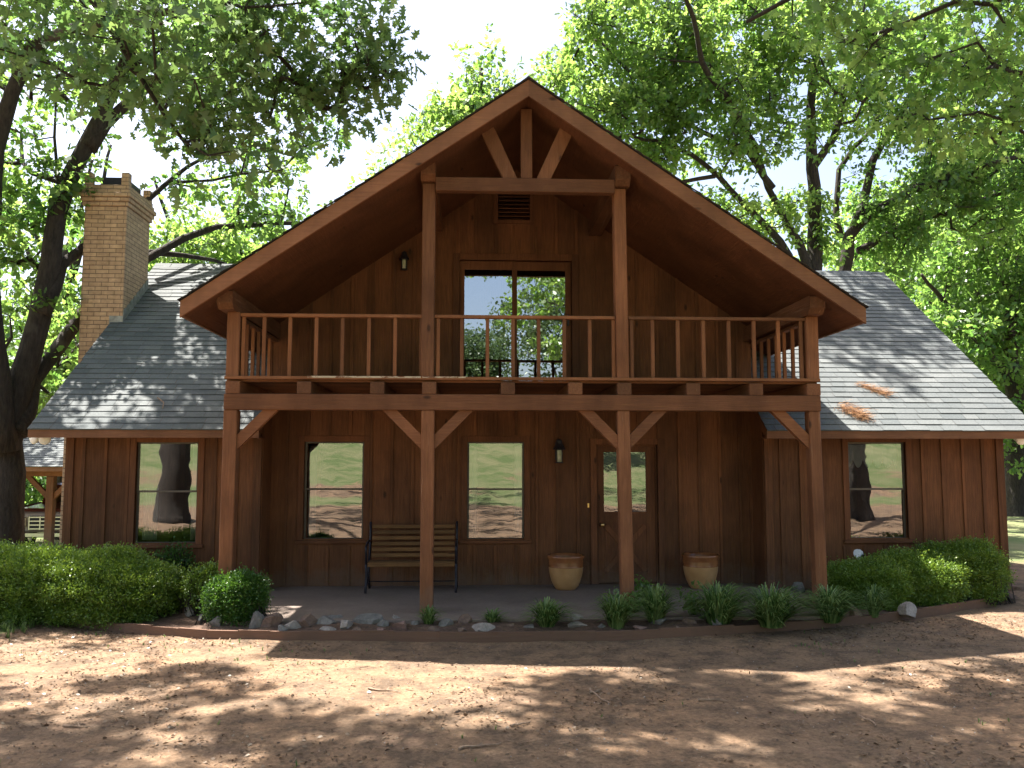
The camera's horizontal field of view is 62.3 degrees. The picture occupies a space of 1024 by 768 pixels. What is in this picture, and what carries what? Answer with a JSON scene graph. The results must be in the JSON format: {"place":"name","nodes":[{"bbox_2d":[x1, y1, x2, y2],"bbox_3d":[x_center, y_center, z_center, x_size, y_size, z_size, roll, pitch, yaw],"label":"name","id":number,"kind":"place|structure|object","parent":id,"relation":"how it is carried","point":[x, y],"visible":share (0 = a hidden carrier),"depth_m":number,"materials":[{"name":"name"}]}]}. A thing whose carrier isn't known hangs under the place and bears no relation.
{"place":"outdoors","nodes":[
{"label":"outdoors","id":0,"kind":"place"},
{"bbox_2d":[0,617,1010,767],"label":"grass","id":1,"kind":"structure","parent":0,"point":[6,628],"depth_m":9.23,"materials":[{"name":"green plant"}]},
{"bbox_2d":[0,516,1023,767],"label":"ground","id":2,"kind":"structure","parent":0,"point":[642,740],"depth_m":6.86,"materials":[{"name":"brown soil"}]},
{"bbox_2d":[24,483,61,545],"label":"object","id":3,"kind":"object","parent":2,"relation":"on","point":[34,519],"visible":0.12,"depth_m":22.20,"materials":[{"name":"beige paint"}]},
{"bbox_2d":[23,438,63,545],"bbox_3d":[-12.254,2.913,23.262,8.811,3.273,4.857,0,-5,-3],"label":"carport","id":4,"kind":"object","parent":2,"relation":"on","point":[43,460],"visible":0.13,"depth_m":21.28,"materials":[{"name":"wood"}]},
{"bbox_2d":[0,537,90,626],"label":"hedge bush","id":5,"kind":"object","parent":2,"relation":"on","point":[21,565],"visible":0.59,"depth_m":9.95,"materials":[{"name":"green plant"}]},
{"bbox_2d":[0,144,111,539],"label":"oak tree","id":6,"kind":"object","parent":2,"relation":"on","point":[68,288],"visible":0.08,"depth_m":25.72,"materials":[{"name":"green plant"}]},
{"bbox_2d":[17,153,95,504],"bbox_3d":[-16.956,-1.956,31.479,6.464,15.072,5.247,0,-5,-3],"label":"oak tree","id":7,"kind":"object","parent":2,"relation":"on","point":[33,494],"visible":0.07,"depth_m":29.94,"materials":[{"name":"green plant"}]},
{"bbox_2d":[62,721,93,726],"bbox_3d":[-3.171,2.506,6.223,0.240,0.024,0.078,-1,-5,11],"label":"stick","id":8,"kind":"object","parent":2,"relation":"on","point":[66,725],"visible":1,"depth_m":6.20,"materials":[{"name":"brown wood"}]},
{"bbox_2d":[0,0,351,547],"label":"oak tree","id":9,"kind":"object","parent":2,"relation":"on","point":[31,365],"visible":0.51,"depth_m":13.71,"materials":[{"name":"green plant"}]},
{"bbox_2d":[0,0,430,211],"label":"oak tree","id":10,"kind":"object","parent":2,"relation":"on","point":[243,26],"visible":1,"depth_m":6.37,"materials":[{"name":"green plant"}]},
{"bbox_2d":[148,165,282,271],"bbox_3d":[-10.102,-1.711,28.688,8.363,13.546,6.407,0,-5,-3],"label":"oak tree","id":11,"kind":"object","parent":2,"relation":"on","point":[216,244],"visible":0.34,"depth_m":27.28,"materials":[{"name":"green plant"}]},
{"bbox_2d":[368,687,400,691],"bbox_3d":[-1.060,2.574,7.142,0.323,0.024,0.101,-2,-5,21],"label":"stick","id":12,"kind":"object","parent":2,"relation":"on","point":[370,688],"visible":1,"depth_m":7.11,"materials":[{"name":"brown wood"}]},
{"bbox_2d":[347,21,527,189],"bbox_3d":[-2.001,-3.642,27.328,6.703,16.379,4.386,0,-5,-3],"label":"oak tree","id":13,"kind":"object","parent":2,"relation":"on","point":[447,114],"visible":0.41,"depth_m":27.27,"materials":[{"name":"green plant"}]},
{"bbox_2d":[458,742,501,749],"bbox_3d":[-0.221,2.464,5.780,0.319,0.022,0.055,2,-5,-19],"label":"stick","id":14,"kind":"object","parent":2,"relation":"on","point":[469,746],"visible":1,"depth_m":5.75,"materials":[{"name":"brown wood"}]},
{"bbox_2d":[5,597,1004,642],"bbox_3d":[-0.099,2.835,10.150,13.714,0.158,2.118,0,-5,-3],"label":"garden edging","id":15,"kind":"object","parent":2,"relation":"on","point":[492,636],"visible":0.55,"depth_m":9.22,"materials":[{"name":"brown wood"}]},
{"bbox_2d":[0,614,1023,767],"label":"leaf litter","id":16,"kind":"object","parent":2,"relation":"on","point":[537,730],"visible":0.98,"depth_m":7.13,"materials":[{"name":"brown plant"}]},
{"bbox_2d":[0,609,1023,767],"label":"dirt clods","id":17,"kind":"object","parent":2,"relation":"on","point":[375,759],"visible":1,"depth_m":7.48,"materials":[{"name":"brown soil"}]},
{"bbox_2d":[1,610,1023,767],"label":"pebbles","id":18,"kind":"object","parent":2,"relation":"on","point":[540,704],"visible":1,"depth_m":7.01,"materials":[{"name":"stone"}]},
{"bbox_2d":[509,721,529,726],"bbox_3d":[0.049,2.500,6.251,0.173,0.022,0.081,3,-6,-28],"label":"stick","id":19,"kind":"object","parent":2,"relation":"on","point":[514,724],"visible":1,"depth_m":6.21,"materials":[{"name":"brown wood"}]},
{"bbox_2d":[27,76,1023,613],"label":"house","id":20,"kind":"structure","parent":2,"relation":"on","point":[655,370],"depth_m":12.27,"materials":[{"name":"brown wood"}]},
{"bbox_2d":[142,488,158,539],"bbox_3d":[-5.072,1.823,11.871,0.200,0.720,0.053,0,-5,-3],"label":"curtain","id":21,"kind":"object","parent":20,"relation":"hanging from","point":[150,514],"visible":0.96,"depth_m":11.87,"materials":[{"name":"white fabric"}]},
{"bbox_2d":[124,438,204,547],"bbox_3d":[-4.772,1.487,11.713,1.050,1.530,0.125,0,-5,-3],"label":"window","id":22,"kind":"structure","parent":20,"relation":"in","point":[133,468],"depth_m":11.69,"materials":[{"name":"brown wood"}]},
{"bbox_2d":[190,445,197,539],"bbox_3d":[-4.452,1.526,11.928,0.120,1.320,0.053,0,-5,-3],"label":"curtain","id":23,"kind":"object","parent":20,"relation":"hanging from","point":[193,503],"visible":0.56,"depth_m":11.92,"materials":[{"name":"white fabric"}]},
{"bbox_2d":[308,446,316,535],"bbox_3d":[-2.944,1.577,12.500,0.110,1.320,0.053,0,-5,-3],"label":"curtain","id":24,"kind":"object","parent":20,"relation":"hanging from","point":[312,493],"visible":1,"depth_m":12.49,"materials":[{"name":"white fabric"}]},
{"bbox_2d":[295,436,369,543],"bbox_3d":[-2.589,1.531,12.318,1.070,1.550,0.125,0,-5,-3],"label":"window","id":25,"kind":"structure","parent":20,"relation":"in","point":[303,440],"depth_m":12.30,"materials":[{"name":"brown wood"}]},
{"bbox_2d":[469,446,476,535],"bbox_3d":[-0.581,1.588,12.615,0.120,1.320,0.053,0,-5,-3],"label":"curtain","id":26,"kind":"object","parent":20,"relation":"hanging from","point":[472,493],"visible":1,"depth_m":12.61,"materials":[{"name":"white fabric"}]},
{"bbox_2d":[460,261,514,380],"bbox_3d":[-0.366,-0.849,12.673,0.825,2.005,0.030,0,-5,-3],"label":"door","id":27,"kind":"structure","parent":20,"relation":"in","point":[464,265],"depth_m":12.73,"materials":[{"name":"brown wood"}]},
{"bbox_2d":[460,436,531,543],"bbox_3d":[-0.239,1.546,12.433,1.045,1.560,0.125,0,-5,-3],"label":"window","id":28,"kind":"structure","parent":20,"relation":"in","point":[525,440],"depth_m":12.42,"materials":[{"name":"brown wood"}]},
{"bbox_2d":[514,446,521,534],"bbox_3d":[0.093,1.591,12.648,0.110,1.320,0.053,0,-5,-3],"label":"curtain","id":29,"kind":"object","parent":20,"relation":"hanging from","point":[518,493],"visible":1,"depth_m":12.64,"materials":[{"name":"white fabric"}]},
{"bbox_2d":[515,262,570,376],"bbox_3d":[0.455,-0.845,12.718,0.870,2.005,0.070,0,-5,-3],"label":"door","id":30,"kind":"structure","parent":20,"relation":"in","point":[519,266],"depth_m":12.79,"materials":[{"name":"brown wood"}]},
{"bbox_2d":[598,447,655,582],"bbox_3d":[1.700,1.925,12.503,0.846,1.988,0.128,0,-5,-3],"label":"door","id":31,"kind":"structure","parent":20,"relation":"in","point":[644,536],"depth_m":12.51,"materials":[{"name":"brown wood"}]},
{"bbox_2d":[834,402,876,422],"bbox_3d":[4.901,0.391,12.041,0.570,0.349,0.463,-5,-7,42],"label":"pine straw","id":32,"kind":"object","parent":20,"relation":"on","point":[860,413],"visible":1,"depth_m":12.03,"materials":[{"name":"brown plant"}]},
{"bbox_2d":[848,445,896,467],"bbox_3d":[5.252,1.059,12.426,0.810,0.340,0.053,0,-5,-3],"label":"curtain","id":33,"kind":"object","parent":20,"relation":"hanging from","point":[866,454],"visible":0.88,"depth_m":12.43,"materials":[{"name":"white fabric"}]},
{"bbox_2d":[855,381,896,397],"bbox_3d":[5.378,0.092,12.632,0.696,0.284,0.391,-3,-6,28],"label":"pine straw","id":34,"kind":"object","parent":20,"relation":"on","point":[873,389],"visible":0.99,"depth_m":12.58,"materials":[{"name":"brown plant"}]},
{"bbox_2d":[841,439,916,542],"bbox_3d":[5.261,1.516,12.203,1.060,1.520,0.125,0,-5,-3],"label":"window","id":35,"kind":"structure","parent":20,"relation":"in","point":[907,456],"depth_m":12.18,"materials":[{"name":"brown wood"}]},
{"bbox_2d":[121,589,1018,631],"bbox_3d":[0.128,2.808,10.489,13.700,0.101,2.683,0,-5,-3],"label":"garden bed","id":36,"kind":"object","parent":2,"relation":"on","point":[180,619],"visible":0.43,"depth_m":9.49,"materials":[{"name":"soil"}]},
{"bbox_2d":[29,541,188,631],"bbox_3d":[-4.841,2.417,10.311,1.818,1.049,1.734,0,-5,-3],"label":"hedge bush","id":37,"kind":"object","parent":36,"relation":"on","point":[112,584],"visible":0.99,"depth_m":9.83,"materials":[{"name":"green plant"}]},
{"bbox_2d":[150,536,203,598],"bbox_3d":[-4.514,2.534,11.322,0.796,0.997,0.597,0,-5,-3],"label":"shrub","id":38,"kind":"object","parent":36,"relation":"on","point":[177,558],"visible":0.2,"depth_m":11.30,"materials":[{"name":"green plant"}]},
{"bbox_2d":[184,607,195,616],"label":"rock","id":39,"kind":"object","parent":36,"relation":"on","point":[188,613],"visible":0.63,"depth_m":10.10,"materials":[{"name":"stone"}]},
{"bbox_2d":[178,558,218,615],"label":"shrub","id":40,"kind":"object","parent":36,"relation":"on","point":[198,578],"visible":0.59,"depth_m":10.11,"materials":[{"name":"green plant"}]},
{"bbox_2d":[210,616,221,626],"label":"rock","id":41,"kind":"object","parent":36,"relation":"on","point":[215,621],"visible":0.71,"depth_m":9.45,"materials":[{"name":"grey stone"}]},
{"bbox_2d":[195,562,273,627],"bbox_3d":[-3.187,2.462,9.746,0.902,0.837,0.815,0,-5,-3],"label":"shrub","id":42,"kind":"object","parent":36,"relation":"on","point":[240,595],"visible":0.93,"depth_m":9.54,"materials":[{"name":"green plant"}]},
{"bbox_2d":[249,611,264,628],"bbox_3d":[-2.860,2.684,9.475,0.211,0.286,0.176,-1,0,-31],"label":"rock","id":43,"kind":"object","parent":36,"relation":"on","point":[258,617],"visible":0.59,"depth_m":9.41,"materials":[{"name":"grey stone"}]},
{"bbox_2d":[260,613,282,627],"bbox_3d":[-2.686,2.673,9.453,0.231,0.250,0.157,12,-9,-19],"label":"rock","id":44,"kind":"object","parent":36,"relation":"on","point":[272,619],"visible":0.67,"depth_m":9.40,"materials":[{"name":"brown stone"}]},
{"bbox_2d":[278,624,287,630],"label":"rock","id":45,"kind":"object","parent":36,"relation":"on","point":[281,627],"visible":0.67,"depth_m":9.29,"materials":[{"name":"grey stone"}]},
{"bbox_2d":[284,620,300,628],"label":"rock","id":46,"kind":"object","parent":36,"relation":"on","point":[294,624],"visible":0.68,"depth_m":9.36,"materials":[{"name":"stone"}]},
{"bbox_2d":[299,613,316,627],"bbox_3d":[-2.287,2.699,9.468,0.160,0.262,0.206,-3,-6,29],"label":"rock","id":47,"kind":"object","parent":36,"relation":"on","point":[307,620],"visible":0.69,"depth_m":9.41,"materials":[{"name":"brown stone"}]},
{"bbox_2d":[316,615,336,624],"bbox_3d":[-2.094,2.695,9.542,0.267,0.179,0.203,-9,-18,7],"label":"rock","id":48,"kind":"object","parent":36,"relation":"on","point":[325,619],"visible":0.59,"depth_m":9.49,"materials":[{"name":"grey stone"}]},
{"bbox_2d":[319,626,335,630],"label":"rock","id":49,"kind":"object","parent":36,"relation":"on","point":[326,628],"visible":0.73,"depth_m":9.24,"materials":[{"name":"stone"}]},
{"bbox_2d":[328,615,342,618],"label":"rock","id":50,"kind":"object","parent":36,"relation":"on","point":[335,616],"visible":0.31,"depth_m":9.73,"materials":[{"name":"grey stone"}]},
{"bbox_2d":[340,620,352,628],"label":"rock","id":51,"kind":"object","parent":36,"relation":"on","point":[345,624],"visible":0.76,"depth_m":9.30,"materials":[{"name":"stone"}]},
{"bbox_2d":[352,613,382,623],"bbox_3d":[-1.624,2.690,9.600,0.358,0.167,0.227,0,-5,4],"label":"rock","id":52,"kind":"object","parent":36,"relation":"on","point":[370,618],"visible":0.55,"depth_m":9.54,"materials":[{"name":"grey stone"}]},
{"bbox_2d":[377,619,388,626],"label":"rock","id":53,"kind":"object","parent":36,"relation":"on","point":[383,623],"visible":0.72,"depth_m":9.43,"materials":[{"name":"grey stone"}]},
{"bbox_2d":[391,620,406,629],"bbox_3d":[-1.225,2.702,9.369,0.215,0.165,0.178,-9,0,-31],"label":"rock","id":54,"kind":"object","parent":36,"relation":"on","point":[401,625],"visible":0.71,"depth_m":9.32,"materials":[{"name":"stone"}]},
{"bbox_2d":[411,620,419,624],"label":"rock","id":55,"kind":"object","parent":36,"relation":"on","point":[415,622],"visible":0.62,"depth_m":9.46,"materials":[{"name":"grey stone"}]},
{"bbox_2d":[413,604,447,623],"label":"grass clump","id":56,"kind":"object","parent":36,"relation":"on","point":[428,618],"visible":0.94,"depth_m":9.46,"materials":[{"name":"green plant"}]},
{"bbox_2d":[427,626,439,630],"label":"rock","id":57,"kind":"object","parent":36,"relation":"on","point":[432,628],"visible":0.66,"depth_m":9.26,"materials":[{"name":"brown stone"}]},
{"bbox_2d":[438,618,453,626],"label":"rock","id":58,"kind":"object","parent":36,"relation":"on","point":[445,622],"visible":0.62,"depth_m":9.43,"materials":[{"name":"grey stone"}]},
{"bbox_2d":[458,627,465,631],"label":"rock","id":59,"kind":"object","parent":36,"relation":"on","point":[461,629],"visible":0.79,"depth_m":9.26,"materials":[{"name":"brown stone"}]},
{"bbox_2d":[458,614,471,622],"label":"rock","id":60,"kind":"object","parent":36,"relation":"on","point":[464,618],"visible":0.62,"depth_m":9.59,"materials":[{"name":"brown stone"}]},
{"bbox_2d":[472,623,494,631],"bbox_3d":[-0.341,2.712,9.398,0.237,0.122,0.250,3,-19,-29],"label":"rock","id":61,"kind":"object","parent":36,"relation":"on","point":[482,627],"visible":0.74,"depth_m":9.31,"materials":[{"name":"stone"}]},
{"bbox_2d":[476,608,511,622],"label":"grass clump","id":62,"kind":"object","parent":36,"relation":"on","point":[491,617],"visible":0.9,"depth_m":9.58,"materials":[{"name":"green plant"}]},
{"bbox_2d":[524,624,533,627],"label":"rock","id":63,"kind":"object","parent":36,"relation":"on","point":[529,626],"visible":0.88,"depth_m":9.40,"materials":[{"name":"grey stone"}]},
{"bbox_2d":[516,596,585,627],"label":"grass clump","id":64,"kind":"object","parent":36,"relation":"on","point":[547,611],"visible":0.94,"depth_m":9.41,"materials":[{"name":"green plant"}]},
{"bbox_2d":[567,614,583,620],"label":"rock","id":65,"kind":"object","parent":36,"relation":"on","point":[578,617],"visible":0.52,"depth_m":9.72,"materials":[{"name":"stone"}]},
{"bbox_2d":[568,621,586,627],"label":"rock","id":66,"kind":"object","parent":36,"relation":"on","point":[574,624],"visible":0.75,"depth_m":9.41,"materials":[{"name":"stone"}]},
{"bbox_2d":[586,590,658,629],"bbox_3d":[1.235,2.514,9.421,0.929,0.426,0.768,0,-5,-3],"label":"grass clump","id":67,"kind":"object","parent":36,"relation":"on","point":[617,612],"visible":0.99,"depth_m":9.39,"materials":[{"name":"green plant"}]},
{"bbox_2d":[633,625,646,629],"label":"rock","id":68,"kind":"object","parent":36,"relation":"on","point":[636,627],"visible":0.75,"depth_m":9.34,"materials":[{"name":"stone"}]},
{"bbox_2d":[650,618,665,624],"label":"rock","id":69,"kind":"object","parent":36,"relation":"on","point":[660,621],"visible":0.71,"depth_m":9.56,"materials":[{"name":"grey stone"}]},
{"bbox_2d":[633,583,694,623],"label":"grass clump","id":70,"kind":"object","parent":36,"relation":"on","point":[658,600],"visible":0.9,"depth_m":9.62,"materials":[{"name":"green plant"}]},
{"bbox_2d":[682,617,696,623],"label":"rock","id":71,"kind":"object","parent":36,"relation":"on","point":[687,620],"visible":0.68,"depth_m":9.61,"materials":[{"name":"brown stone"}]},
{"bbox_2d":[676,580,703,618],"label":"leafy plant","id":72,"kind":"object","parent":36,"relation":"on","point":[690,605],"visible":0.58,"depth_m":9.91,"materials":[{"name":"green plant"}]},
{"bbox_2d":[711,618,721,624],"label":"rock","id":73,"kind":"object","parent":36,"relation":"on","point":[717,623],"visible":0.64,"depth_m":9.53,"materials":[{"name":"grey stone"}]},
{"bbox_2d":[669,580,787,624],"bbox_3d":[2.454,2.495,9.594,1.413,0.496,1.205,0,-5,-3],"label":"grass clump","id":74,"kind":"object","parent":36,"relation":"on","point":[716,605],"visible":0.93,"depth_m":9.57,"materials":[{"name":"green plant"}]},
{"bbox_2d":[724,581,842,628],"bbox_3d":[3.066,2.496,9.505,1.490,0.478,1.256,0,-5,-3],"label":"grass clump","id":75,"kind":"object","parent":36,"relation":"on","point":[776,598],"visible":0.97,"depth_m":9.47,"materials":[{"name":"green plant"}]},
{"bbox_2d":[798,583,887,623],"bbox_3d":[3.788,2.549,9.796,1.204,0.424,0.998,0,-5,-3],"label":"grass clump","id":76,"kind":"object","parent":36,"relation":"on","point":[835,608],"visible":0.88,"depth_m":9.75,"materials":[{"name":"green plant"}]},
{"bbox_2d":[850,605,862,615],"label":"rock","id":77,"kind":"object","parent":36,"relation":"on","point":[856,613],"visible":0.49,"depth_m":10.10,"materials":[{"name":"grey stone"}]},
{"bbox_2d":[853,549,863,557],"bbox_3d":[4.822,2.651,11.748,0.129,0.709,0.114,0,-5,-3],"label":"garden ornament","id":78,"kind":"object","parent":36,"relation":"on","point":[858,552],"visible":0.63,"depth_m":11.77,"materials":[{"name":"ceramic"}]},
{"bbox_2d":[858,584,897,617],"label":"grass clump","id":79,"kind":"object","parent":36,"relation":"on","point":[876,595],"visible":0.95,"depth_m":10.11,"materials":[{"name":"green plant"}]},
{"bbox_2d":[897,601,916,618],"bbox_3d":[4.826,2.764,10.338,0.227,0.208,0.186,-7,-13,-20],"label":"rock","id":80,"kind":"object","parent":36,"relation":"on","point":[907,609],"visible":1,"depth_m":10.30,"materials":[{"name":"stone"}]},
{"bbox_2d":[809,533,1017,611],"bbox_3d":[5.381,2.537,11.328,3.067,1.041,1.284,2,-5,-22],"label":"hedge bush","id":81,"kind":"object","parent":36,"relation":"on","point":[930,573],"visible":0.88,"depth_m":11.00,"materials":[{"name":"green plant"}]},
{"bbox_2d":[589,688,610,702],"bbox_3d":[0.735,2.564,6.967,0.072,0.021,0.467,1,-5,-15],"label":"stick","id":82,"kind":"object","parent":2,"relation":"on","point":[596,694],"visible":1,"depth_m":6.96,"materials":[{"name":"wood"}]},
{"bbox_2d":[522,0,902,270],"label":"oak tree","id":83,"kind":"object","parent":2,"relation":"on","point":[699,56],"visible":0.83,"depth_m":21.73,"materials":[{"name":"green plant"}]},
{"bbox_2d":[697,696,727,701],"bbox_3d":[1.620,2.554,6.876,0.250,0.021,0.099,0,-5,1],"label":"stick","id":84,"kind":"object","parent":2,"relation":"on","point":[709,699],"visible":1,"depth_m":6.85,"materials":[{"name":"wood"}]},
{"bbox_2d":[858,714,875,725],"bbox_3d":[2.646,2.519,6.340,0.083,0.031,0.303,0,-5,-3],"label":"stick","id":85,"kind":"object","parent":2,"relation":"on","point":[860,716],"visible":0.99,"depth_m":6.36,"materials":[{"name":"brown wood"}]},
{"bbox_2d":[746,0,1023,177],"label":"oak tree","id":86,"kind":"object","parent":2,"relation":"on","point":[916,96],"visible":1,"depth_m":8.40,"materials":[{"name":"green plant"}]},
{"bbox_2d":[794,179,1023,375],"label":"oak tree","id":87,"kind":"object","parent":2,"relation":"on","point":[846,224],"visible":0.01,"depth_m":45.61,"materials":[{"name":"green plant"}]},
{"bbox_2d":[804,0,1023,280],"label":"oak tree","id":88,"kind":"object","parent":2,"relation":"on","point":[960,181],"visible":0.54,"depth_m":23.93,"materials":[{"name":"green plant"}]},
{"bbox_2d":[840,107,1023,389],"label":"oak tree","id":89,"kind":"object","parent":2,"relation":"on","point":[874,266],"visible":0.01,"depth_m":36.69,"materials":[{"name":"green plant"}]},
{"bbox_2d":[878,115,1023,394],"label":"oak tree","id":90,"kind":"object","parent":2,"relation":"on","point":[906,288],"visible":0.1,"depth_m":32.12,"materials":[{"name":"green plant"}]},
{"bbox_2d":[906,133,1023,516],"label":"oak tree","id":91,"kind":"object","parent":2,"relation":"on","point":[1000,346],"visible":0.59,"depth_m":26.66,"materials":[{"name":"green plant"}]},
{"bbox_2d":[0,0,1023,367],"label":"sky","id":92,"kind":"structure","parent":0,"point":[526,28],"materials":[{"name":"white"}]},
{"bbox_2d":[209,583,820,624],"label":"porch floor","id":93,"kind":"structure","parent":0,"point":[349,603],"depth_m":10.85,"materials":[{"name":"concrete"}]},
{"bbox_2d":[364,521,457,593],"bbox_3d":[-1.387,2.403,11.800,1.258,0.933,0.572,0,-5,-3],"label":"park bench","id":94,"kind":"object","parent":93,"relation":"on","point":[369,563],"visible":1,"depth_m":11.95,"materials":[{"name":"brown wood"}]},
{"bbox_2d":[547,553,584,590],"bbox_3d":[0.758,2.642,11.914,0.530,0.475,0.530,0,-5,-3],"label":"plant pot","id":95,"kind":"object","parent":93,"relation":"on","point":[565,570],"visible":1,"depth_m":11.73,"materials":[{"name":"ceramic"}]},
{"bbox_2d":[603,578,647,610],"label":"leafy plant","id":96,"kind":"object","parent":93,"relation":"on","point":[629,594],"visible":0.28,"depth_m":10.14,"materials":[{"name":"green plant"}]},
{"bbox_2d":[634,574,655,605],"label":"leafy plant","id":97,"kind":"object","parent":93,"relation":"on","point":[645,583],"visible":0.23,"depth_m":10.54,"materials":[{"name":"green plant"}]},
{"bbox_2d":[681,552,718,588],"bbox_3d":[2.674,2.650,12.007,0.530,0.475,0.530,0,-5,-3],"label":"plant pot","id":98,"kind":"object","parent":93,"relation":"on","point":[702,567],"visible":0.9,"depth_m":11.82,"materials":[{"name":"ceramic"}]},
{"bbox_2d":[791,582,804,592],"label":"rock","id":99,"kind":"object","parent":93,"relation":"on","point":[799,585],"visible":0.79,"depth_m":11.69,"materials":[{"name":"grey stone"}]}
]}

